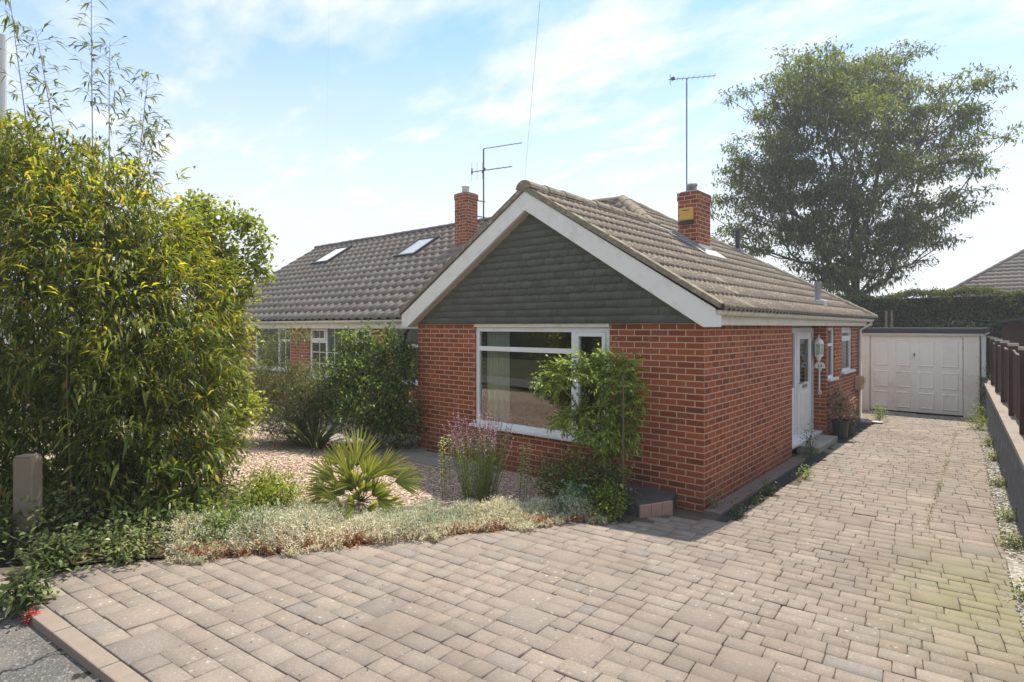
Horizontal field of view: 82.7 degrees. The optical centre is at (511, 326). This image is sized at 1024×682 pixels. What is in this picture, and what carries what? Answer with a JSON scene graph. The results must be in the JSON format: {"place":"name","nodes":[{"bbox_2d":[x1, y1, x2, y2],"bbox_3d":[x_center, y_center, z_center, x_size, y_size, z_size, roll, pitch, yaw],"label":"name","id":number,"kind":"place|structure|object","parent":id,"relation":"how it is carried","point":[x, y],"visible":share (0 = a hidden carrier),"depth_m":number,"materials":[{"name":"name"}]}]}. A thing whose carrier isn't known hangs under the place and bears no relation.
{"place":"outdoors","nodes":[
{"label":"outdoors","id":0,"kind":"place"},
{"bbox_2d":[0,603,101,681],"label":"pavement","id":1,"kind":"structure","parent":0,"point":[29,652],"depth_m":3.21,"materials":[{"name":"grey asphalt"}]},
{"bbox_2d":[20,607,42,625],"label":"red flowers","id":2,"kind":"object","parent":1,"relation":"on","point":[32,612],"visible":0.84,"depth_m":3.56,"materials":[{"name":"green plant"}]},
{"bbox_2d":[0,411,568,557],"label":"gravel bed","id":3,"kind":"object","parent":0,"point":[508,478],"visible":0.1,"depth_m":7.90,"materials":[{"name":"beige gravel"}]},
{"bbox_2d":[153,165,284,476],"bbox_3d":[-3.510,0.038,7.008,1.345,3.829,1.250,0,0,41],"label":"leafy shrub","id":4,"kind":"object","parent":3,"relation":"on","point":[206,213],"visible":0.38,"depth_m":6.97,"materials":[{"name":"green plant"}]},
{"bbox_2d":[0,494,557,567],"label":"planting soil","id":5,"kind":"structure","parent":3,"relation":"on","point":[152,553],"depth_m":4.96,"materials":[{"name":"brown soil"}]},
{"bbox_2d":[140,478,278,552],"bbox_3d":[-2.656,1.731,5.193,1.104,0.507,1.242,0,0,-3],"label":"green groundcover","id":6,"kind":"object","parent":5,"relation":"on","point":[223,510],"visible":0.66,"depth_m":5.07,"materials":[{"name":"green plant"}]},
{"bbox_2d":[516,444,533,499],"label":"variegated plant","id":7,"kind":"object","parent":5,"relation":"on","point":[522,467],"visible":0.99,"depth_m":6.82,"materials":[{"name":"green plant"}]},
{"bbox_2d":[251,405,369,453],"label":"spiky grass","id":8,"kind":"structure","parent":3,"relation":"on","point":[315,440],"depth_m":9.77,"materials":[{"name":"green plant"}]},
{"bbox_2d":[303,424,424,519],"bbox_3d":[-1.660,1.572,6.210,1.148,1.043,1.114,0,0,41],"label":"fan palm","id":9,"kind":"object","parent":3,"relation":"on","point":[370,467],"visible":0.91,"depth_m":6.16,"materials":[{"name":"green plant"}]},
{"bbox_2d":[304,319,429,449],"bbox_3d":[-2.432,1.008,9.954,1.891,2.297,1.905,0,0,-34],"label":"glossy shrub","id":10,"kind":"object","parent":3,"relation":"on","point":[389,416],"visible":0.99,"depth_m":9.84,"materials":[{"name":"green plant"}]},
{"bbox_2d":[437,435,454,498],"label":"variegated plant","id":11,"kind":"object","parent":3,"relation":"on","point":[444,459],"visible":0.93,"depth_m":6.84,"materials":[{"name":"green plant"}]},
{"bbox_2d":[442,411,513,501],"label":"flowering perennial","id":12,"kind":"object","parent":3,"relation":"on","point":[486,471],"visible":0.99,"depth_m":6.71,"materials":[{"name":"green plant"}]},
{"bbox_2d":[522,443,632,503],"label":"shrub","id":13,"kind":"object","parent":3,"relation":"on","point":[576,478],"visible":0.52,"depth_m":6.85,"materials":[{"name":"green plant"}]},
{"bbox_2d":[257,418,501,475],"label":"path","id":14,"kind":"structure","parent":0,"point":[420,455],"depth_m":9.61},
{"bbox_2d":[0,330,982,567],"bbox_3d":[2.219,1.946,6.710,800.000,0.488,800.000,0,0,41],"label":"ground","id":15,"kind":"structure","parent":0,"point":[4,555],"depth_m":13.01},
{"bbox_2d":[0,33,7,392],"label":"pole","id":16,"kind":"object","parent":15,"relation":"on","point":[3,65],"visible":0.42,"depth_m":9.47,"materials":[{"name":"grey metal"}]},
{"bbox_2d":[0,498,43,552],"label":"weed","id":17,"kind":"object","parent":15,"relation":"on","point":[4,538],"visible":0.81,"depth_m":4.57,"materials":[{"name":"green plant"}]},
{"bbox_2d":[13,454,41,555],"bbox_3d":[-3.927,1.440,4.720,0.156,0.800,0.110,0,0,1],"label":"concrete post","id":18,"kind":"object","parent":15,"relation":"on","point":[27,474],"visible":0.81,"depth_m":4.67,"materials":[{"name":"grey concrete"}]},
{"bbox_2d":[0,552,66,623],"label":"weed","id":19,"kind":"object","parent":15,"relation":"on","point":[23,589],"visible":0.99,"depth_m":3.67,"materials":[{"name":"green plant"}]},
{"bbox_2d":[0,517,122,579],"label":"weed","id":20,"kind":"object","parent":15,"relation":"on","point":[57,553],"visible":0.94,"depth_m":4.25,"materials":[{"name":"green plant"}]},
{"bbox_2d":[0,472,126,563],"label":"weed","id":21,"kind":"object","parent":15,"relation":"on","point":[54,518],"visible":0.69,"depth_m":4.84,"materials":[{"name":"green plant"}]},
{"bbox_2d":[0,575,148,681],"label":"kerb","id":22,"kind":"structure","parent":15,"relation":"on","point":[94,658],"depth_m":3.23,"materials":[{"name":"concrete"}]},
{"bbox_2d":[59,490,171,556],"bbox_3d":[-3.316,1.657,4.807,0.826,0.506,0.909,0,0,41],"label":"weed","id":23,"kind":"object","parent":15,"relation":"on","point":[119,517],"visible":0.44,"depth_m":4.86,"materials":[{"name":"green plant"}]},
{"bbox_2d":[74,505,181,573],"bbox_3d":[-3.000,1.713,4.681,0.705,0.425,0.872,0,0,-19],"label":"weed","id":24,"kind":"object","parent":15,"relation":"on","point":[138,545],"visible":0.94,"depth_m":4.52,"materials":[{"name":"green plant"}]},
{"bbox_2d":[0,0,270,551],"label":"bamboo hedge","id":25,"kind":"object","parent":15,"relation":"on","point":[119,380],"visible":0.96,"depth_m":5.61,"materials":[{"name":"green plant"}]},
{"bbox_2d":[222,457,312,516],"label":"spurge plant","id":26,"kind":"object","parent":15,"relation":"on","point":[271,487],"visible":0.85,"depth_m":5.89,"materials":[{"name":"green plant"}]},
{"bbox_2d":[232,321,348,448],"bbox_3d":[-3.961,1.022,10.171,1.972,2.262,2.123,0,0,41],"label":"wispy shrub","id":27,"kind":"object","parent":15,"relation":"on","point":[285,407],"visible":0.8,"depth_m":10.12,"materials":[{"name":"green plant"}]},
{"bbox_2d":[202,185,490,426],"bbox_3d":[-2.808,-0.667,17.691,11.802,5.815,8.635,0,0,41],"label":"attached bungalow","id":28,"kind":"object","parent":15,"relation":"on","point":[324,289],"visible":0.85,"depth_m":15.44,"materials":[{"name":"grey tile"}]},
{"bbox_2d":[252,328,289,371],"bbox_3d":[-6.415,0.576,15.577,2.070,1.199,0.165,0,0,41],"label":"window","id":29,"kind":"structure","parent":28,"relation":"in","point":[257,336],"depth_m":15.39,"materials":[{"name":"white plastic"}]},
{"bbox_2d":[307,328,371,385],"bbox_3d":[-4.008,0.626,13.515,2.690,1.299,0.165,0,0,41],"label":"window","id":30,"kind":"structure","parent":28,"relation":"in","point":[326,339],"depth_m":13.92,"materials":[{"name":"white plastic"}]},
{"bbox_2d":[470,142,521,224],"bbox_3d":[-0.421,-3.395,14.810,1.400,2.470,0.302,0,0,19],"label":"tv aerial","id":31,"kind":"object","parent":28,"relation":"attached to","point":[482,172],"visible":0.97,"depth_m":14.96,"materials":[{"name":"metal"}]},
{"bbox_2d":[149,489,615,564],"bbox_3d":[-0.983,1.832,5.727,4.426,0.571,1.470,0,0,-20],"label":"silver groundcover","id":32,"kind":"object","parent":15,"relation":"on","point":[293,520],"visible":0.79,"depth_m":5.36,"materials":[{"name":"green plant"}]},
{"bbox_2d":[548,478,595,513],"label":"sage clump","id":33,"kind":"object","parent":15,"relation":"on","point":[577,488],"visible":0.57,"depth_m":6.36,"materials":[{"name":"green plant"}]},
{"bbox_2d":[529,337,652,496],"bbox_3d":[0.934,1.202,6.880,1.495,2.164,0.880,0,0,6],"label":"climbing shrub","id":34,"kind":"object","parent":15,"relation":"on","point":[599,375],"visible":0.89,"depth_m":6.77,"materials":[{"name":"green plant"}]},
{"bbox_2d":[575,478,635,522],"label":"lime perennial","id":35,"kind":"object","parent":15,"relation":"on","point":[609,506],"visible":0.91,"depth_m":6.21,"materials":[{"name":"green plant"}]},
{"bbox_2d":[580,454,641,511],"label":"pink flowered plant","id":36,"kind":"object","parent":15,"relation":"on","point":[616,481],"visible":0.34,"depth_m":6.62,"materials":[{"name":"green plant"}]},
{"bbox_2d":[366,180,877,512],"bbox_3d":[2.469,-0.383,12.612,7.966,5.245,9.713,0,0,41],"label":"bungalow","id":37,"kind":"object","parent":15,"relation":"on","point":[722,335],"visible":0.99,"depth_m":8.40,"materials":[{"name":"red brick"}]},
{"bbox_2d":[390,329,417,385],"bbox_3d":[-2.158,0.576,11.931,0.960,1.199,0.165,0,0,41],"label":"window","id":38,"kind":"structure","parent":37,"relation":"in","point":[396,329],"depth_m":11.81,"materials":[{"name":"white plastic"}]},
{"bbox_2d":[487,331,509,422],"bbox_3d":[-0.212,0.890,9.083,0.480,1.800,0.062,0,0,41],"label":"curtain","id":39,"kind":"object","parent":37,"relation":"hanging from","point":[498,381],"visible":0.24,"depth_m":9.07,"materials":[{"name":"white fabric"}]},
{"bbox_2d":[525,3,539,171],"bbox_3d":[0.170,-1.992,4.710,0.002,0.187,7.020,0,0,0],"label":"telephone cable","id":40,"kind":"object","parent":37,"relation":"attached to","point":[533,76],"visible":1,"depth_m":4.48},
{"bbox_2d":[469,327,608,444],"bbox_3d":[0.350,0.779,8.334,2.550,1.553,0.165,0,0,41],"label":"window","id":41,"kind":"structure","parent":37,"relation":"in","point":[576,332],"depth_m":8.34,"materials":[{"name":"white plastic"}]},
{"bbox_2d":[679,207,693,224],"bbox_3d":[3.142,-1.995,10.486,0.260,0.300,0.062,0,0,41],"label":"alarm box","id":42,"kind":"object","parent":37,"relation":"attached to","point":[686,215],"visible":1,"depth_m":10.46,"materials":[{"name":"yellow plastic"}]},
{"bbox_2d":[669,73,715,190],"bbox_3d":[3.371,-3.407,10.898,0.850,2.694,0.194,0,0,9],"label":"tv aerial","id":43,"kind":"object","parent":37,"relation":"attached to","point":[672,78],"visible":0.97,"depth_m":10.90,"materials":[{"name":"metal"}]},
{"bbox_2d":[796,332,810,434],"bbox_3d":[5.405,1.018,10.753,0.121,1.845,0.925,0,0,41],"label":"door","id":44,"kind":"structure","parent":37,"relation":"in","point":[803,389],"depth_m":10.66,"materials":[{"name":"white plastic"}]},
{"bbox_2d":[813,335,823,361],"bbox_3d":[5.876,0.417,11.149,0.181,0.525,0.184,0,0,-1],"label":"wall lantern","id":45,"kind":"object","parent":37,"relation":"attached to","point":[818,343],"depth_m":11.10,"materials":[{"name":"white plastic"}]},
{"bbox_2d":[818,368,821,393],"bbox_3d":[5.923,1.040,11.204,0.060,0.520,0.077,0,0,41],"label":"grab rail","id":46,"kind":"object","parent":37,"relation":"attached to","point":[819,390],"visible":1,"depth_m":11.19,"materials":[{"name":"white plastic"}]},
{"bbox_2d":[815,362,824,368],"bbox_3d":[5.940,0.743,11.224,0.180,0.125,0.021,0,0,41],"label":"number plaque","id":47,"kind":"object","parent":37,"relation":"attached to","point":[819,364],"visible":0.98,"depth_m":11.21,"materials":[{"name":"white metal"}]},
{"bbox_2d":[827,328,838,380],"bbox_3d":[6.291,0.535,11.492,0.165,1.040,0.700,0,0,41],"label":"window","id":48,"kind":"structure","parent":37,"relation":"in","point":[830,377],"depth_m":11.70,"materials":[{"name":"white plastic"}]},
{"bbox_2d":[841,327,855,373],"bbox_3d":[7.231,0.506,12.589,0.165,0.979,1.150,0,0,41],"label":"window","id":49,"kind":"structure","parent":37,"relation":"in","point":[847,330],"depth_m":12.91,"materials":[{"name":"white plastic"}]},
{"bbox_2d":[855,375,865,389],"bbox_3d":[7.900,1.270,13.194,0.186,0.300,0.260,0,0,41],"label":"hose box","id":50,"kind":"object","parent":37,"relation":"attached to","point":[860,381],"visible":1,"depth_m":13.11,"materials":[{"name":"beige plastic"}]},
{"bbox_2d":[714,419,875,522],"bbox_3d":[5.277,2.155,9.851,0.160,0.031,9.250,0,0,41],"label":"drain channel","id":51,"kind":"object","parent":15,"relation":"on","point":[782,481],"visible":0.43,"depth_m":8.14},
{"bbox_2d":[724,497,749,518],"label":"weed","id":52,"kind":"object","parent":51,"relation":"on","point":[735,512],"visible":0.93,"depth_m":6.61,"materials":[{"name":"green plant"}]},
{"bbox_2d":[743,489,768,504],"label":"weed","id":53,"kind":"object","parent":51,"relation":"on","point":[756,501],"visible":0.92,"depth_m":7.00,"materials":[{"name":"green plant"}]},
{"bbox_2d":[798,419,823,459],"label":"weed","id":54,"kind":"object","parent":51,"relation":"on","point":[807,442],"visible":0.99,"depth_m":9.40,"materials":[{"name":"green plant"}]},
{"bbox_2d":[827,383,861,438],"bbox_3d":[6.335,1.603,11.154,0.605,1.054,0.527,0,0,16],"label":"plant pot","id":55,"kind":"object","parent":51,"relation":"on","point":[840,425],"visible":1,"depth_m":11.09,"materials":[{"name":"black plastic"}]},
{"bbox_2d":[842,411,858,434],"bbox_3d":[6.688,1.906,11.509,0.332,0.448,0.291,0,0,41],"label":"plant pot","id":56,"kind":"object","parent":51,"relation":"on","point":[851,428],"visible":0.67,"depth_m":11.44,"materials":[{"name":"black plastic"}]},
{"bbox_2d":[868,401,888,420],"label":"weed","id":57,"kind":"object","parent":51,"relation":"on","point":[880,417],"visible":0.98,"depth_m":13.14,"materials":[{"name":"green plant"}]},
{"bbox_2d":[792,464,815,479],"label":"weed","id":58,"kind":"object","parent":15,"relation":"on","point":[806,476],"visible":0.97,"depth_m":8.14,"materials":[{"name":"green plant"}]},
{"bbox_2d":[796,434,837,453],"bbox_3d":[5.484,2.110,10.431,0.360,0.140,1.400,0,0,41],"label":"door step","id":59,"kind":"object","parent":15,"relation":"on","point":[825,442],"depth_m":10.17,"materials":[{"name":"concrete"}]},
{"bbox_2d":[706,36,1023,296],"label":"tall tree","id":60,"kind":"object","parent":15,"relation":"on","point":[837,94],"visible":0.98,"depth_m":25.05,"materials":[{"name":"green plant"}]},
{"bbox_2d":[885,310,886,327],"bbox_3d":[11.128,0.830,17.301,0.058,2.620,0.057,0,0,41],"label":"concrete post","id":61,"kind":"object","parent":15,"relation":"on","point":[885,318],"visible":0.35,"depth_m":17.28,"materials":[{"name":"grey concrete"}]},
{"bbox_2d":[891,310,892,327],"bbox_3d":[11.294,0.830,17.301,0.058,2.620,0.057,0,0,41],"label":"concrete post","id":62,"kind":"object","parent":15,"relation":"on","point":[891,318],"visible":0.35,"depth_m":17.28,"materials":[{"name":"grey concrete"}]},
{"bbox_2d":[860,328,990,418],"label":"garage","id":63,"kind":"structure","parent":15,"relation":"on","point":[939,370],"depth_m":14.42,"materials":[{"name":"white concrete"}]},
{"bbox_2d":[870,336,962,415],"bbox_3d":[10.039,1.188,14.512,1.900,1.885,0.096,0,0,41],"label":"door","id":64,"kind":"structure","parent":63,"relation":"in","point":[924,374],"depth_m":14.49,"materials":[{"name":"white metal"}]},
{"bbox_2d":[836,283,1023,376],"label":"conifer hedge","id":65,"kind":"object","parent":15,"relation":"on","point":[903,306],"visible":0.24,"depth_m":18.70,"materials":[{"name":"green plant"}]},
{"bbox_2d":[888,304,1023,371],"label":"dark shrub","id":66,"kind":"object","parent":15,"relation":"on","point":[962,324],"visible":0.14,"depth_m":17.91,"materials":[{"name":"green plant"}]},
{"bbox_2d":[934,249,1023,297],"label":"distant bungalow","id":67,"kind":"object","parent":15,"relation":"on","point":[1007,274],"visible":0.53,"depth_m":29.55,"materials":[{"name":"tile"}]},
{"bbox_2d":[982,377,1023,541],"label":"retaining wall","id":68,"kind":"structure","parent":15,"relation":"on","point":[1003,427],"depth_m":7.55,"materials":[{"name":"grey concrete"}]},
{"bbox_2d":[987,336,1023,434],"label":"garden fence","id":69,"kind":"object","parent":68,"relation":"on","point":[1005,364],"visible":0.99,"depth_m":8.40,"materials":[{"name":"brown wood"}]},
{"bbox_2d":[0,414,1016,681],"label":"driveway bedding","id":70,"kind":"object","parent":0,"point":[686,514],"visible":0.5,"depth_m":5.62,"materials":[{"name":"grey sand"}]},
{"bbox_2d":[161,509,608,562],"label":"plants","id":71,"kind":"object","parent":70,"relation":"on","point":[226,552],"visible":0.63,"depth_m":5.03,"materials":[{"name":"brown plant"}]},
{"bbox_2d":[622,375,623,511],"bbox_3d":[1.243,1.340,6.493,0.020,1.600,0.020,0,0,18],"label":"plant support","id":72,"kind":"object","parent":70,"relation":"on","point":[622,432],"visible":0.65,"depth_m":6.49,"materials":[{"name":"brown wood"}]},
{"bbox_2d":[619,483,675,517],"bbox_3d":[1.476,2.062,6.801,0.794,0.195,0.770,0,0,41],"label":"garden step","id":73,"kind":"object","parent":70,"relation":"on","point":[650,501],"visible":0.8,"depth_m":6.57,"materials":[{"name":"concrete"}]},
{"bbox_2d":[700,489,723,509],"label":"weed","id":74,"kind":"object","parent":70,"relation":"on","point":[722,501],"visible":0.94,"depth_m":6.74,"materials":[{"name":"green plant"}]},
{"bbox_2d":[704,457,805,516],"bbox_3d":[3.460,2.138,8.003,0.197,0.063,3.618,0,0,41],"label":"concrete edging","id":75,"kind":"object","parent":70,"relation":"on","point":[782,469],"visible":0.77,"depth_m":7.63,"materials":[{"name":"grey concrete"}]},
{"bbox_2d":[756,474,778,495],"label":"weed","id":76,"kind":"object","parent":70,"relation":"on","point":[767,488],"visible":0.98,"depth_m":7.39,"materials":[{"name":"green plant"}]},
{"bbox_2d":[832,418,867,438],"bbox_3d":[7.142,2.149,12.303,0.197,0.042,3.100,0,0,41],"label":"side strip","id":77,"kind":"object","parent":70,"relation":"on","point":[859,422],"visible":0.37,"depth_m":13.04,"materials":[{"name":"grey concrete"}]},
{"bbox_2d":[967,396,986,421],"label":"weed","id":78,"kind":"object","parent":70,"relation":"on","point":[984,412],"visible":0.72,"depth_m":12.95,"materials":[{"name":"green plant"}]},
{"bbox_2d":[977,422,1023,619],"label":"gravel strip","id":79,"kind":"object","parent":70,"relation":"on","point":[1015,570],"visible":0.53,"depth_m":5.64,"materials":[{"name":"grey gravel"}]},
{"bbox_2d":[961,409,988,429],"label":"weed","id":80,"kind":"object","parent":79,"relation":"on","point":[982,424],"visible":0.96,"depth_m":12.05,"materials":[{"name":"green plant"}]},
{"bbox_2d":[980,431,993,446],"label":"weed","id":81,"kind":"object","parent":79,"relation":"on","point":[987,442],"visible":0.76,"depth_m":10.37,"materials":[{"name":"green plant"}]},
{"bbox_2d":[981,446,998,461],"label":"weed","id":82,"kind":"object","parent":79,"relation":"on","point":[994,457],"visible":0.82,"depth_m":9.26,"materials":[{"name":"green plant"}]},
{"bbox_2d":[982,471,1006,487],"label":"weed","id":83,"kind":"object","parent":79,"relation":"on","point":[1001,483],"visible":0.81,"depth_m":7.75,"materials":[{"name":"green plant"}]},
{"bbox_2d":[977,420,1023,636],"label":"white stones","id":84,"kind":"object","parent":79,"relation":"on","point":[1018,605],"visible":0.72,"depth_m":6.86,"materials":[{"name":"white gravel"}]},
{"bbox_2d":[994,505,1016,520],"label":"weed","id":85,"kind":"object","parent":79,"relation":"on","point":[1007,514],"visible":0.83,"depth_m":6.41,"materials":[{"name":"green plant"}]},
{"bbox_2d":[994,521,1023,551],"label":"weed","id":86,"kind":"object","parent":79,"relation":"on","point":[1015,543],"visible":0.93,"depth_m":5.63,"materials":[{"name":"green plant"}]},
{"bbox_2d":[1004,576,1023,602],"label":"weed","id":87,"kind":"object","parent":79,"relation":"on","point":[1018,591],"visible":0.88,"depth_m":4.47,"materials":[{"name":"green plant"}]},
{"bbox_2d":[0,0,1023,329],"label":"sky","id":88,"kind":"structure","parent":0,"point":[415,92],"materials":[{"name":"blue"}]},
{"bbox_2d":[33,410,1023,681],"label":"driveway","id":89,"kind":"structure","parent":0,"point":[657,600],"depth_m":4.12,"materials":[{"name":"grey brick"}]},
{"bbox_2d":[123,472,980,679],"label":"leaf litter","id":90,"kind":"object","parent":89,"relation":"on","point":[585,599],"visible":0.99,"depth_m":3.78,"materials":[{"name":"brown plant"}]},
{"bbox_2d":[925,427,958,529],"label":"joint weeds","id":91,"kind":"object","parent":89,"relation":"on","point":[940,479],"visible":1,"depth_m":7.77,"materials":[{"name":"green plant"}]},
{"bbox_2d":[970,356,990,417],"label":"weed","id":92,"kind":"object","parent":89,"relation":"on","point":[980,377],"visible":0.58,"depth_m":13.31,"materials":[{"name":"green plant"}]},
{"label":"neighbour ground","id":93,"kind":"structure","parent":0,"visible":0},
{"bbox_2d":[997,317,1023,353],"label":"garden shed","id":94,"kind":"structure","parent":93,"relation":"on","point":[1012,332],"depth_m":12.36,"materials":[{"name":"grey wood"}]}
]}

